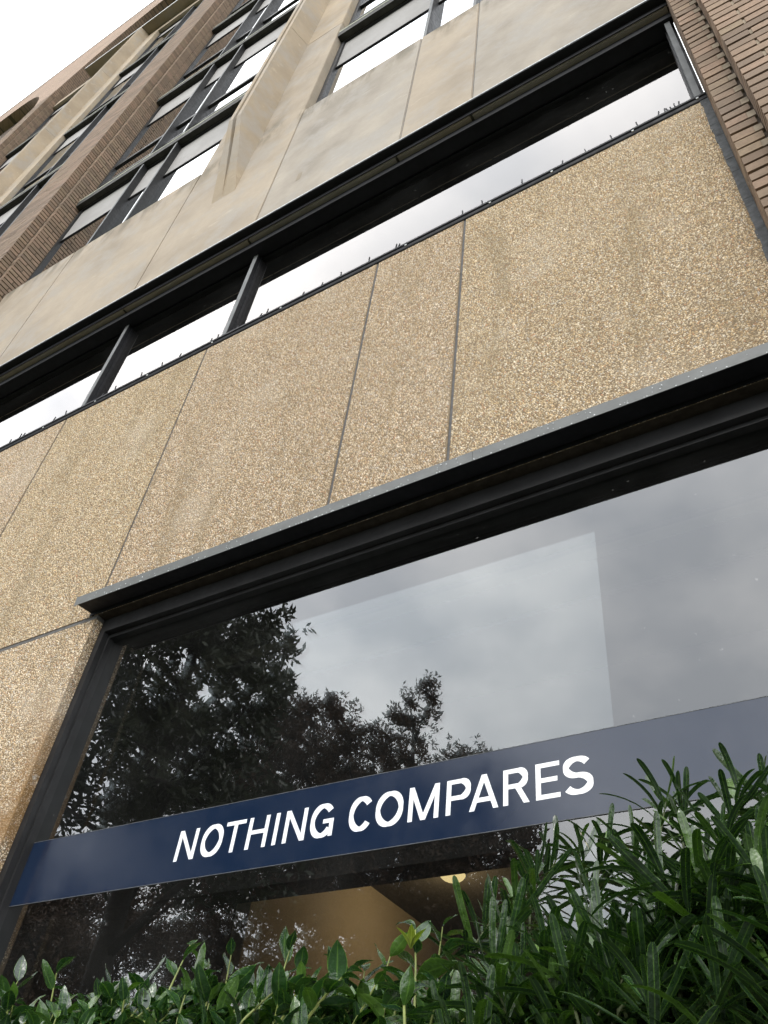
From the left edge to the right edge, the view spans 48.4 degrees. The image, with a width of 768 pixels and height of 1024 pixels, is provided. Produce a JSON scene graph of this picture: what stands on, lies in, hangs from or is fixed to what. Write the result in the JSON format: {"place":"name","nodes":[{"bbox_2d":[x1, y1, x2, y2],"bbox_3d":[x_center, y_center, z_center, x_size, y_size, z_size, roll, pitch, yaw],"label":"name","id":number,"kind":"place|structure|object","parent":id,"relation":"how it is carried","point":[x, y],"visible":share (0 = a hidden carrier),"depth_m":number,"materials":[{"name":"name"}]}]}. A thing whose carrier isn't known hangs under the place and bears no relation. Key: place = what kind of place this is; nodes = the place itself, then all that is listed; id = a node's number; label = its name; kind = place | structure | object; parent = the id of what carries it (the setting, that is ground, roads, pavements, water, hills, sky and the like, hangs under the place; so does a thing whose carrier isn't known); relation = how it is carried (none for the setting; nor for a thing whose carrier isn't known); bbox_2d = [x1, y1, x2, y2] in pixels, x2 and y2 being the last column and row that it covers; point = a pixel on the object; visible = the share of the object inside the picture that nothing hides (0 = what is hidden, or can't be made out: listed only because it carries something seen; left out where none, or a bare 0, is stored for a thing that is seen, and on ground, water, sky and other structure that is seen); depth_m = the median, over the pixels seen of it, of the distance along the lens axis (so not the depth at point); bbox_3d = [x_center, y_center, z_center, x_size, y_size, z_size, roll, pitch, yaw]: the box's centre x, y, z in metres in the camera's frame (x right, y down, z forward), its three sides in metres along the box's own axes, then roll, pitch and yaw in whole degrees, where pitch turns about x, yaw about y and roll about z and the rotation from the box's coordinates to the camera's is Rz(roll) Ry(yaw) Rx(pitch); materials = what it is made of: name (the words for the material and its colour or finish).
{"place":"outdoors","nodes":[
{"label":"outdoors","id":0,"kind":"place"},
{"bbox_2d":[0,914,517,1023],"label":"hedge","id":1,"kind":"object","parent":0,"point":[267,996],"visible":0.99,"depth_m":1.05,"materials":[{"name":"green plant"}]},
{"bbox_2d":[0,0,767,1012],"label":"building","id":2,"kind":"structure","parent":0,"point":[382,386],"depth_m":3.95,"materials":[{"name":"beige stone"}]},
{"bbox_2d":[0,147,23,171],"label":"window","id":3,"kind":"structure","parent":2,"relation":"in","point":[13,156],"depth_m":22.16,"materials":[{"name":"glass"}]},
{"bbox_2d":[0,172,55,236],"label":"window","id":4,"kind":"structure","parent":2,"relation":"in","point":[10,215],"depth_m":14.59,"materials":[{"name":"glass"}]},
{"bbox_2d":[24,96,73,141],"bbox_3d":[-8.503,-10.992,23.122,2.903,3.198,0.128,-19,-51,25],"label":"window","id":5,"kind":"structure","parent":2,"relation":"in","point":[57,110],"depth_m":24.10,"materials":[{"name":"glass"}]},
{"bbox_2d":[12,96,121,198],"bbox_3d":[-5.634,-7.155,16.273,3.050,3.509,0.128,-19,-51,25],"label":"window","id":6,"kind":"structure","parent":2,"relation":"in","point":[71,143],"depth_m":16.81,"materials":[{"name":"glass"}]},
{"bbox_2d":[83,40,169,119],"bbox_3d":[-5.264,-9.763,18.852,3.050,3.509,0.128,-19,-51,25],"label":"window","id":7,"kind":"structure","parent":2,"relation":"in","point":[126,80],"depth_m":19.48,"materials":[{"name":"glass"}]},
{"bbox_2d":[26,111,234,281],"bbox_3d":[-2.879,-3.605,9.847,2.903,2.225,0.128,-19,-51,25],"label":"window","id":8,"kind":"structure","parent":2,"relation":"in","point":[188,161],"depth_m":10.05,"materials":[{"name":"glass"}]},
{"bbox_2d":[136,0,203,60],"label":"window","id":9,"kind":"structure","parent":2,"relation":"in","point":[177,25],"depth_m":22.05,"materials":[{"name":"glass"}]},
{"bbox_2d":[96,18,288,189],"bbox_3d":[-2.574,-5.759,11.977,2.903,3.509,0.128,-19,-51,25],"label":"window","id":10,"kind":"structure","parent":2,"relation":"in","point":[222,84],"depth_m":12.14,"materials":[{"name":"glass"}]},
{"bbox_2d":[173,0,299,87],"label":"window","id":11,"kind":"structure","parent":2,"relation":"in","point":[263,12],"depth_m":14.73,"materials":[{"name":"glass"}]},
{"bbox_2d":[227,0,251,17],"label":"window","id":12,"kind":"structure","parent":2,"relation":"in","point":[241,3],"depth_m":17.37,"materials":[{"name":"glass"}]},
{"bbox_2d":[0,21,703,446],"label":"window","id":13,"kind":"structure","parent":2,"relation":"in","point":[660,75],"depth_m":5.45,"materials":[{"name":"glass"}]},
{"bbox_2d":[348,0,386,25],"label":"window","id":14,"kind":"structure","parent":2,"relation":"in","point":[363,7],"depth_m":10.15,"materials":[{"name":"glass"}]},
{"bbox_2d":[0,391,767,975],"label":"window frame","id":15,"kind":"structure","parent":2,"relation":"in","point":[741,425],"depth_m":3.12,"materials":[{"name":"metal"}]},
{"bbox_2d":[9,696,767,906],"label":"banner","id":16,"kind":"object","parent":2,"relation":"attached to","point":[569,777],"depth_m":2.36,"materials":[{"name":"blue plastic"}]},
{"bbox_2d":[316,0,481,102],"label":"window","id":17,"kind":"structure","parent":2,"relation":"in","point":[410,21],"depth_m":8.48,"materials":[{"name":"glass"}]},
{"bbox_2d":[441,873,466,882],"bbox_3d":[0.394,2.094,4.917,0.170,0.070,0.170,-19,-51,25],"label":"ceiling lamp","id":18,"kind":"object","parent":2,"relation":"attached to","point":[460,878],"visible":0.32,"depth_m":4.88,"materials":[{"name":"yellow glass"}]},
{"bbox_2d":[417,742,767,1023],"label":"strap leaf shrub","id":19,"kind":"object","parent":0,"point":[694,950],"visible":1,"depth_m":0.79,"materials":[{"name":"green plant"}]}
]}

